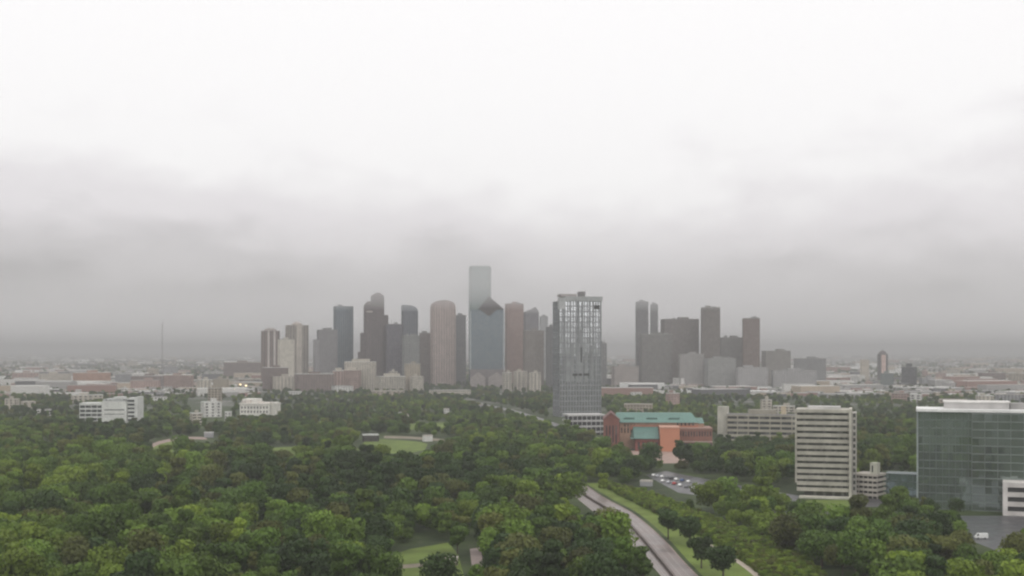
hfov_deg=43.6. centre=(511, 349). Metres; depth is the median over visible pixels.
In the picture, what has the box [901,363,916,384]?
office building
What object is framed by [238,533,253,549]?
tree
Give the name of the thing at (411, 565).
path
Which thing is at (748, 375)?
office tower
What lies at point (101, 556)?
tree
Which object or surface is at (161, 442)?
path
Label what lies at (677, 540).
grass
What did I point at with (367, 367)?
building
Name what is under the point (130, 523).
tree
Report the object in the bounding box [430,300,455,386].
office tower
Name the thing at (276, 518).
tree
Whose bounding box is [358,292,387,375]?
office tower
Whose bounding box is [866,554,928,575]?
tree
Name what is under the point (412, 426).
lawn
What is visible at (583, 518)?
tree
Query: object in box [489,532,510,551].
tree
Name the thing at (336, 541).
tree
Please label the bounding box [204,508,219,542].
tree
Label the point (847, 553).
tree
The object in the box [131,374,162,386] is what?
warehouse
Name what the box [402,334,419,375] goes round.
office tower
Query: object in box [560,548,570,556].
tree
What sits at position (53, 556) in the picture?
tree
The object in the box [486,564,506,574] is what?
tree
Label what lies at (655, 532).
kerb
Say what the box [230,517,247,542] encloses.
tree
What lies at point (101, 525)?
tree
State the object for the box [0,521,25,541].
tree
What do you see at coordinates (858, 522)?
tree
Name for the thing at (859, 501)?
tree
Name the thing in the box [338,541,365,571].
tree
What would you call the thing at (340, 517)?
tree
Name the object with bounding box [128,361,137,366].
warehouse
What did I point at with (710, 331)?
office tower
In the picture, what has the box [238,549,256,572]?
tree
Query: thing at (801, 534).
tree
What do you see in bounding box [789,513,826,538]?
tree
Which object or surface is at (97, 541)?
tree
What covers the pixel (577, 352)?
residential high rise
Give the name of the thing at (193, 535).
tree
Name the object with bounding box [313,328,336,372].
office tower
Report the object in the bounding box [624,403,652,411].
warehouse
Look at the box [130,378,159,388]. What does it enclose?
warehouse
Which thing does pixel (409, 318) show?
office tower
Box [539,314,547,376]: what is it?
office tower
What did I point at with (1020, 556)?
tree
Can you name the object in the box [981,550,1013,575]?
tree
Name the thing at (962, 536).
tree
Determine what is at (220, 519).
tree
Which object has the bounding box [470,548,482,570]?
path
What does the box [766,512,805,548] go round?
tree
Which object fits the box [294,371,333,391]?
building
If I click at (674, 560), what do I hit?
road
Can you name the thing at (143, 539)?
tree
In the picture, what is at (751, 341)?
office tower
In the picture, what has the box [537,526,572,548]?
tree
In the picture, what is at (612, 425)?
window
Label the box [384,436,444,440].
path
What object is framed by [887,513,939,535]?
tree
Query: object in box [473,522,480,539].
tree
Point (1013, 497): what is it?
parking garage
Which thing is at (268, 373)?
apartment block
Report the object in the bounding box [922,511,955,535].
tree
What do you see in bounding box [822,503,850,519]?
tree
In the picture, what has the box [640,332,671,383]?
office tower
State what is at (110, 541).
tree
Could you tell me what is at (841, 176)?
sky
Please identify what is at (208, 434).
hut
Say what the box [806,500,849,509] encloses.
lawn
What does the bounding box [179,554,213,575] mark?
tree
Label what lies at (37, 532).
tree
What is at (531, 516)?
tree
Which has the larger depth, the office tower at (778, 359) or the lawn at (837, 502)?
the office tower at (778, 359)
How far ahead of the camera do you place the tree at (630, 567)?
447.34 m
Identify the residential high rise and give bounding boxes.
[553,292,602,416]
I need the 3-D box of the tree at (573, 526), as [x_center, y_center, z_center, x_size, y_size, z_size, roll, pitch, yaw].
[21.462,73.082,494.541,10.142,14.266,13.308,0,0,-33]
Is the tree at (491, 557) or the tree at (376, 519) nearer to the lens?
the tree at (491, 557)
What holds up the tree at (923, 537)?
on the ground at (423, 536)
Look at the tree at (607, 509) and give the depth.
507.35 m
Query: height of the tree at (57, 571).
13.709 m
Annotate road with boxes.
[480,403,600,438]
[574,494,670,575]
[583,486,695,575]
[820,499,881,515]
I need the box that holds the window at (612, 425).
[612,425,613,442]
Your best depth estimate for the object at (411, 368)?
2477.61 m
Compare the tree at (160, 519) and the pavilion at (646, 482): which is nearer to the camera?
the tree at (160, 519)
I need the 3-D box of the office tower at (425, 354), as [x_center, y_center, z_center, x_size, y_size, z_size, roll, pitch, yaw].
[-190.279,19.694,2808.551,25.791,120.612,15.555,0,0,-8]
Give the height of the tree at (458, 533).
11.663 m
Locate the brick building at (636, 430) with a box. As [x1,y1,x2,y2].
[603,410,712,451]
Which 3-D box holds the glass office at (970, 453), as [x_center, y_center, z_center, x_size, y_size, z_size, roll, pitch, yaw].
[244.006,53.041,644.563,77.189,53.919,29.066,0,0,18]
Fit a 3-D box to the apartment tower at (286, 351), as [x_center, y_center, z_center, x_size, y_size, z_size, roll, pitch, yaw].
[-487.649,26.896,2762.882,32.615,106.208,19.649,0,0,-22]
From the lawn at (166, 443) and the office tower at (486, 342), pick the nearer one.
the lawn at (166, 443)
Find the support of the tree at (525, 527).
on the ground at (423, 536)
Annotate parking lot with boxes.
[646,471,798,504]
[961,516,1023,550]
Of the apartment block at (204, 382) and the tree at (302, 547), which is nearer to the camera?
the tree at (302, 547)
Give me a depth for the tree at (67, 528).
495.38 m
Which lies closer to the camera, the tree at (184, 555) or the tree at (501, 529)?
the tree at (184, 555)
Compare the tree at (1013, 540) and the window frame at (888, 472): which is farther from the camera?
the window frame at (888, 472)
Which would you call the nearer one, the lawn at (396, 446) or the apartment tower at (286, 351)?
the lawn at (396, 446)
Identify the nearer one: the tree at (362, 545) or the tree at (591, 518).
the tree at (362, 545)
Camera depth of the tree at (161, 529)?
483.03 m
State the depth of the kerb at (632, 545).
520.99 m
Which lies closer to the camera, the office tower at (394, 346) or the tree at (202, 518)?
the tree at (202, 518)
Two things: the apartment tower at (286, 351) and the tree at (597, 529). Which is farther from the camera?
the apartment tower at (286, 351)
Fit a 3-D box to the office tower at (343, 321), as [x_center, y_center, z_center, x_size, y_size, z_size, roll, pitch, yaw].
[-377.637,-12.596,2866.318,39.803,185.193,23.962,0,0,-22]
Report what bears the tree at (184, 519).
on the ground at (423, 536)
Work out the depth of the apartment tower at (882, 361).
3001.81 m
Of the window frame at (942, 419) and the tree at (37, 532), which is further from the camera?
the window frame at (942, 419)
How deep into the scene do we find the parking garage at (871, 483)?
686.95 m
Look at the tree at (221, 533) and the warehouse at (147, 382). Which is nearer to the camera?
the tree at (221, 533)
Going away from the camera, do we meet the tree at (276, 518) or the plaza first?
the tree at (276, 518)
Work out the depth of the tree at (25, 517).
521.65 m
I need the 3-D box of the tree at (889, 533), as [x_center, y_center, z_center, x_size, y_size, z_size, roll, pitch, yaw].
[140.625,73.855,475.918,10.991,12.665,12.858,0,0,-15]
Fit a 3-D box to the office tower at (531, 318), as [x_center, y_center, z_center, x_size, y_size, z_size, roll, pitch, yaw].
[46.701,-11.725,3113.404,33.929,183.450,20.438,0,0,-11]
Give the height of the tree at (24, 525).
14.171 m
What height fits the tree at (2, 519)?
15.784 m
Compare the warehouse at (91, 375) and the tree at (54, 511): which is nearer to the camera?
the tree at (54, 511)
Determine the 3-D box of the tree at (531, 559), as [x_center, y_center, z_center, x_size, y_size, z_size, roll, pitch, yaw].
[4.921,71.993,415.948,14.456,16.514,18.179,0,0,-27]
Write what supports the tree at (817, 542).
on the ground at (423, 536)
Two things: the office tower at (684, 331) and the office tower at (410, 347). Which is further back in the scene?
the office tower at (684, 331)
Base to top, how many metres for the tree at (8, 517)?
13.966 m
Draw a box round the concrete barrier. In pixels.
[583,492,675,575]
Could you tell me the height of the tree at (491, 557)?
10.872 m
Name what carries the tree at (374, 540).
on the ground at (423, 536)
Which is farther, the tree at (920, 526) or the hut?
the hut
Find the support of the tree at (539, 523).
on the ground at (423, 536)
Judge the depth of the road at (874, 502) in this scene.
664.10 m
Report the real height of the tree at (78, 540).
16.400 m
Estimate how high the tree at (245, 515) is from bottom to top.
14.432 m
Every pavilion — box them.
[362,434,378,441]
[422,435,432,441]
[640,479,652,485]
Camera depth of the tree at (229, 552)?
421.10 m
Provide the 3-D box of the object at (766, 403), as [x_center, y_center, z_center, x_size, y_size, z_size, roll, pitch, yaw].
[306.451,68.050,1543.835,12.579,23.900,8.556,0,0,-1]
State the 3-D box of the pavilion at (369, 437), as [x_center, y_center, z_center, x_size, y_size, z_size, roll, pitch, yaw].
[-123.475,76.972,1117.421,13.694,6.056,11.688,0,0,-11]
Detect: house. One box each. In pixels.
[190,410,201,424]
[224,411,231,420]
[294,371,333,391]
[332,385,352,391]
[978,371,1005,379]
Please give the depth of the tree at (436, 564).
402.22 m
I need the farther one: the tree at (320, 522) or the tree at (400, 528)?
the tree at (400, 528)
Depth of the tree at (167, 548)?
459.69 m
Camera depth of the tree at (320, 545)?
435.93 m
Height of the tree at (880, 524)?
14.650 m
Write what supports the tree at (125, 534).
on the ground at (423, 536)
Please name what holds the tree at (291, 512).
on the ground at (423, 536)
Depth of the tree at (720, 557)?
442.87 m
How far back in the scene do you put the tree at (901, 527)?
482.72 m
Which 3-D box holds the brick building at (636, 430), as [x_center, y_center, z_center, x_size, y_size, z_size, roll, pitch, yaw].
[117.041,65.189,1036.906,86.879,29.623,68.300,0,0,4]
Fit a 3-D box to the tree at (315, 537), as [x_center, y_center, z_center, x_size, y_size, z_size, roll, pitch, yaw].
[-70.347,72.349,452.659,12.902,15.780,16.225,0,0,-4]
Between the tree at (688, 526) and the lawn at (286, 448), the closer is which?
the tree at (688, 526)
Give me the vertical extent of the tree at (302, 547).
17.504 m
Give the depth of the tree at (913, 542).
435.37 m
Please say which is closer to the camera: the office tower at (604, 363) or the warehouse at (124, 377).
the office tower at (604, 363)
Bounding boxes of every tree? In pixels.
[0,512,21,521]
[0,517,9,522]
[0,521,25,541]
[0,528,19,544]
[12,517,39,525]
[18,515,34,524]
[18,521,39,531]
[22,538,57,558]
[23,525,48,543]
[33,513,74,531]
[36,507,66,521]
[38,560,66,575]
[41,551,64,563]
[45,533,75,552]
[47,526,65,537]
[47,567,64,575]
[50,523,72,532]
[61,535,95,562]
[65,531,83,537]
[79,511,122,546]
[81,543,131,572]
[88,536,108,549]
[96,563,123,575]
[102,501,143,536]
[104,538,116,549]
[117,523,154,547]
[124,519,141,531]
[124,527,166,552]
[139,512,153,522]
[147,513,174,533]
[151,524,178,547]
[155,534,171,547]
[156,551,175,574]
[162,507,182,518]
[162,545,172,553]
[169,539,196,558]
[171,520,209,543]
[172,510,212,538]
[174,508,196,536]
[176,526,204,545]
[176,552,190,559]
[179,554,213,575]
[184,550,233,575]
[193,542,216,553]
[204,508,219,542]
[208,518,246,541]
[208,520,247,542]
[210,541,249,570]
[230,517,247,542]
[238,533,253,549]
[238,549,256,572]
[239,511,251,521]
[242,519,253,527]
[249,519,284,550]
[255,553,281,575]
[262,518,287,526]
[264,542,290,570]
[272,514,288,521]
[274,540,312,572]
[275,524,304,545]
[276,501,312,525]
[284,514,308,534]
[288,537,312,569]
[294,502,320,513]
[296,552,331,575]
[300,509,340,537]
[308,533,329,552]
[312,538,329,560]
[325,530,344,542]
[328,542,365,575]
[329,538,352,548]
[331,514,344,528]
[337,517,367,542]
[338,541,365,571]
[352,510,395,537]
[354,544,389,573]
[360,524,386,539]
[365,534,391,551]
[370,551,404,575]
[372,513,404,537]
[418,551,461,575]
[448,525,469,553]
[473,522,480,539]
[477,511,505,531]
[477,525,499,554]
[479,547,503,567]
[482,566,509,575]
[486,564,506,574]
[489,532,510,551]
[495,519,519,532]
[497,546,515,567]
[498,548,524,569]
[502,518,537,539]
[507,546,545,575]
[526,512,558,527]
[531,516,551,542]
[533,505,555,525]
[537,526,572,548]
[541,538,565,571]
[552,520,580,546]
[559,546,593,568]
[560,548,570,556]
[566,515,579,522]
[567,554,588,575]
[570,527,596,547]
[574,522,602,539]
[579,510,596,521]
[579,552,619,575]
[583,515,605,532]
[594,506,629,536]
[597,511,638,546]
[610,536,633,567]
[625,546,646,570]
[630,546,653,575]
[656,507,679,538]
[675,515,701,539]
[686,536,713,567]
[704,545,736,575]
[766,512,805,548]
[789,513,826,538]
[795,529,837,566]
[799,530,814,556]
[820,519,840,532]
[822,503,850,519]
[823,543,851,574]
[832,515,870,533]
[833,529,869,571]
[835,530,862,570]
[844,513,877,532]
[848,494,872,520]
[852,538,886,572]
[853,549,873,575]
[865,529,888,570]
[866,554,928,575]
[871,518,894,531]
[884,530,899,542]
[885,534,929,557]
[886,512,904,520]
[886,533,932,548]
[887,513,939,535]
[891,516,920,538]
[894,545,933,571]
[909,519,944,536]
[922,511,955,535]
[923,543,941,556]
[925,554,947,575]
[944,557,986,575]
[946,529,975,546]
[949,520,969,532]
[953,542,981,560]
[971,559,993,575]
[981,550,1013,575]
[995,548,1019,558]
[998,531,1023,552]
[1013,553,1023,559]
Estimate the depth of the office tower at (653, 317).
2951.75 m
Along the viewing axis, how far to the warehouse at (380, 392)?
2226.60 m
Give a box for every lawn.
[153,441,187,451]
[273,447,294,455]
[356,439,426,453]
[395,543,463,575]
[410,422,445,429]
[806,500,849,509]
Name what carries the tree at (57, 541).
on the ground at (423, 536)
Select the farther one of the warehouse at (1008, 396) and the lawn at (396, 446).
the warehouse at (1008, 396)
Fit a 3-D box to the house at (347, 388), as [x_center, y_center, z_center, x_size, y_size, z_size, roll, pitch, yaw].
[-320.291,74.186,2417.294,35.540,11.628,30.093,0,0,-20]
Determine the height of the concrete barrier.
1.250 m
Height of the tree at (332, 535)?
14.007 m
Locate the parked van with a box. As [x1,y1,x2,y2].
[974,533,987,538]
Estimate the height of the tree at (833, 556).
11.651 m
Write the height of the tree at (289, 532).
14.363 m
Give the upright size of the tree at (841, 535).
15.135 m
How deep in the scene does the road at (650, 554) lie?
524.58 m
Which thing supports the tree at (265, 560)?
on the ground at (423, 536)
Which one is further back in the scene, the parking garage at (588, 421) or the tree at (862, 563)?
the parking garage at (588, 421)
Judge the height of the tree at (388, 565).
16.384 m
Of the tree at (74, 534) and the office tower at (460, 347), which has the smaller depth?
the tree at (74, 534)
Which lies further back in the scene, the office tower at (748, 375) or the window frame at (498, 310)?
the window frame at (498, 310)
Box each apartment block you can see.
[163,373,193,388]
[197,377,210,387]
[213,377,228,387]
[224,361,260,376]
[262,365,287,390]
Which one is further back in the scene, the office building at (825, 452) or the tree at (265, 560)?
the office building at (825, 452)
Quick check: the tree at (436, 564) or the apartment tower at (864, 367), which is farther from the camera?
the apartment tower at (864, 367)
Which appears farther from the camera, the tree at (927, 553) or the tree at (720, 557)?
the tree at (720, 557)
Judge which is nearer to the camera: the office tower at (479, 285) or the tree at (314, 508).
the tree at (314, 508)
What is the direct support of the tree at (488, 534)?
on the ground at (423, 536)
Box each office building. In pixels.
[79,396,143,422]
[239,398,280,415]
[717,406,794,439]
[795,405,856,499]
[880,371,893,384]
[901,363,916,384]
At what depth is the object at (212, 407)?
1513.09 m
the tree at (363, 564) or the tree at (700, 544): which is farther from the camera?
the tree at (700, 544)
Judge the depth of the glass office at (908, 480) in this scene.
693.23 m
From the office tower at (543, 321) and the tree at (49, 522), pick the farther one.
the office tower at (543, 321)
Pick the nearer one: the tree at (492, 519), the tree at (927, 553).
the tree at (927, 553)
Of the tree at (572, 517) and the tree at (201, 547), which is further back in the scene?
the tree at (572, 517)
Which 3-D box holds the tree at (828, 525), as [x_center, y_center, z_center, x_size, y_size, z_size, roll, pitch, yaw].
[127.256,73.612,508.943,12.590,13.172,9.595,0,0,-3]
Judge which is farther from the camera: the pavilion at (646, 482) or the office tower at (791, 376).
the office tower at (791, 376)
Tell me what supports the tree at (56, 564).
on the ground at (423, 536)
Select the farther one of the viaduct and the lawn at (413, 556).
the viaduct
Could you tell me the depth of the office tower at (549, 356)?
2601.86 m
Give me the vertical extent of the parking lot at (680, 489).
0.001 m
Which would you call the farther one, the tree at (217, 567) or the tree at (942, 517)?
the tree at (942, 517)
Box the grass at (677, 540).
[586,483,758,575]
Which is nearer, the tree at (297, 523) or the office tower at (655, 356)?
the tree at (297, 523)
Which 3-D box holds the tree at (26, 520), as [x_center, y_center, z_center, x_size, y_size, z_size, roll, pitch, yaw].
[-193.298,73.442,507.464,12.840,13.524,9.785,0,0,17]
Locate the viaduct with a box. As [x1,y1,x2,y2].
[194,378,260,381]
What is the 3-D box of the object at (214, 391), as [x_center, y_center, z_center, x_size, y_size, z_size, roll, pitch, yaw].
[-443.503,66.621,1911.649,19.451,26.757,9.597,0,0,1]
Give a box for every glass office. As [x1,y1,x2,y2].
[884,471,916,497]
[916,400,1023,511]
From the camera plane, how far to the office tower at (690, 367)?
2702.84 m
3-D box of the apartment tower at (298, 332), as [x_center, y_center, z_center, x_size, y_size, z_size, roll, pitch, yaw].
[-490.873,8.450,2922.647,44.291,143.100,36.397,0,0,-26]
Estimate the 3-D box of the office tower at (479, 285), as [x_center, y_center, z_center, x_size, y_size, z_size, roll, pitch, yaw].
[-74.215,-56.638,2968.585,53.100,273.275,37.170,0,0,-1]
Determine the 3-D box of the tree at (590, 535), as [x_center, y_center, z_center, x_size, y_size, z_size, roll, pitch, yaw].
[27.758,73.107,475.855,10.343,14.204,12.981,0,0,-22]
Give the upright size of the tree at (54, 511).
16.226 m
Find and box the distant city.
[0,354,1023,397]
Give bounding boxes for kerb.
[577,498,661,575]
[587,486,697,575]
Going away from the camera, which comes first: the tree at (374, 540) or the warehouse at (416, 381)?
the tree at (374, 540)
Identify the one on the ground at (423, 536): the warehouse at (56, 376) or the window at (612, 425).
the warehouse at (56, 376)
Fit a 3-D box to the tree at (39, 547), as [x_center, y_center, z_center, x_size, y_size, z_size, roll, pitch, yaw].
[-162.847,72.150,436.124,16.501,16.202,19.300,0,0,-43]
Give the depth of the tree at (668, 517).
537.96 m
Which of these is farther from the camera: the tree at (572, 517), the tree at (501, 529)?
the tree at (572, 517)
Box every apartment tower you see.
[261,328,279,380]
[278,337,294,375]
[285,322,308,373]
[860,360,868,379]
[877,348,887,379]
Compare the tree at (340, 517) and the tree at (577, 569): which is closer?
the tree at (577, 569)
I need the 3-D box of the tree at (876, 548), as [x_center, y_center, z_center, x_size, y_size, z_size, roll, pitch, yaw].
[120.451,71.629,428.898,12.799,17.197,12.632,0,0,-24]
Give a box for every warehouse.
[12,371,38,378]
[39,372,70,379]
[73,370,110,380]
[115,372,131,381]
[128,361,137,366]
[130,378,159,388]
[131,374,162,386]
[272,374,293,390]
[371,390,404,395]
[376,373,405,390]
[410,374,423,390]
[429,389,470,394]
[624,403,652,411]
[995,392,1023,402]
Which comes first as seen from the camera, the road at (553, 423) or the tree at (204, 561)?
the tree at (204, 561)
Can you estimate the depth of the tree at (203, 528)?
500.19 m
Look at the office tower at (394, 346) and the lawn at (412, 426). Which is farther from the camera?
the office tower at (394, 346)
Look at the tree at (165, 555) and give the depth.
426.69 m
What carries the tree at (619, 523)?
on the ground at (423, 536)
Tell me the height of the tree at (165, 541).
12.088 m
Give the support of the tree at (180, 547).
on the ground at (423, 536)
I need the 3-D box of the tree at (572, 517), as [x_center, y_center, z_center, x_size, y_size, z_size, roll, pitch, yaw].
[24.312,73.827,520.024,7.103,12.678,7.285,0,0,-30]
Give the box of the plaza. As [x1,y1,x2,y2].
[631,450,684,462]
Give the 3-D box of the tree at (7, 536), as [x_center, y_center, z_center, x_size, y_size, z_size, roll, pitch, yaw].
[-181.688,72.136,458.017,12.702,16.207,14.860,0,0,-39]
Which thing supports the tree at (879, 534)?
on the ground at (423, 536)
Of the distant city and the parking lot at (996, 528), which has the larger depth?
the distant city
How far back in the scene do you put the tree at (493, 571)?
401.23 m
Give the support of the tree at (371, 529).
on the ground at (423, 536)
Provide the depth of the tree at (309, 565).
399.58 m
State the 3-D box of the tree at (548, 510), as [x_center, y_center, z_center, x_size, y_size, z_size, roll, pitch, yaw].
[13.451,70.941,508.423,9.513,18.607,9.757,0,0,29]
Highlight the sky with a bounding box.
[0,0,1023,352]
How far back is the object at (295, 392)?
2223.41 m
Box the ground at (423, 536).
[0,353,1023,575]
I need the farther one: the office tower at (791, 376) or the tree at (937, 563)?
the office tower at (791, 376)
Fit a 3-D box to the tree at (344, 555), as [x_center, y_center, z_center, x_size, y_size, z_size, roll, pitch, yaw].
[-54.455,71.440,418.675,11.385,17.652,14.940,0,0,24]
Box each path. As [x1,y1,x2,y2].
[152,437,206,446]
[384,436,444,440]
[396,563,422,568]
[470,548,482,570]
[710,545,759,575]
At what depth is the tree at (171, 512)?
516.05 m
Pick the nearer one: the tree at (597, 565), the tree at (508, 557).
the tree at (597, 565)
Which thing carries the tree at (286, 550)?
on the ground at (423, 536)
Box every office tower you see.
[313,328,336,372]
[333,304,352,369]
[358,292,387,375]
[386,319,401,375]
[401,305,417,334]
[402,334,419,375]
[419,331,429,383]
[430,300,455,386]
[456,313,465,384]
[469,266,490,381]
[470,297,503,387]
[505,302,523,382]
[523,328,543,385]
[524,307,538,329]
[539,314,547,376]
[546,325,552,388]
[602,341,606,386]
[611,364,638,386]
[635,300,647,381]
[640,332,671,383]
[650,299,657,332]
[661,317,698,383]
[678,352,703,383]
[701,306,719,357]
[704,356,735,386]
[720,333,741,366]
[736,365,767,386]
[742,314,759,366]
[761,349,790,384]
[771,368,816,387]
[793,357,825,379]
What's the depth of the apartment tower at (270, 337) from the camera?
2904.74 m
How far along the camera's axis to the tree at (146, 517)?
517.65 m
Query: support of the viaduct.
on the ground at (423, 536)
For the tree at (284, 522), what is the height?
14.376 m
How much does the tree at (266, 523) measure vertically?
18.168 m
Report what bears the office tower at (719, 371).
on the ground at (423, 536)
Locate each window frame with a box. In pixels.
[498,310,501,368]
[886,471,916,497]
[918,412,1014,509]
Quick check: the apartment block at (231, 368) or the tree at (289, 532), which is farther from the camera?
the apartment block at (231, 368)
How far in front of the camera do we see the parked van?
539.66 m
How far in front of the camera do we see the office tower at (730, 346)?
2855.24 m
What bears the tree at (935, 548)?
on the ground at (423, 536)
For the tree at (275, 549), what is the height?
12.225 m
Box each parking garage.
[562,413,604,434]
[856,462,885,498]
[1003,480,1023,515]
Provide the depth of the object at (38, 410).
1539.71 m
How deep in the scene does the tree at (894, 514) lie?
525.84 m
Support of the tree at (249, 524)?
on the ground at (423, 536)
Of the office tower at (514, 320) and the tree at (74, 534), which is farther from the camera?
the office tower at (514, 320)
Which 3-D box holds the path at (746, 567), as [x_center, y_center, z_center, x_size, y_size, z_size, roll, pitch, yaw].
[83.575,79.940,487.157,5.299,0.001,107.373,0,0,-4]
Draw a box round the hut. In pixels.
[204,432,213,437]
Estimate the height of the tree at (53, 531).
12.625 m
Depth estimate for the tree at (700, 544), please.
466.26 m

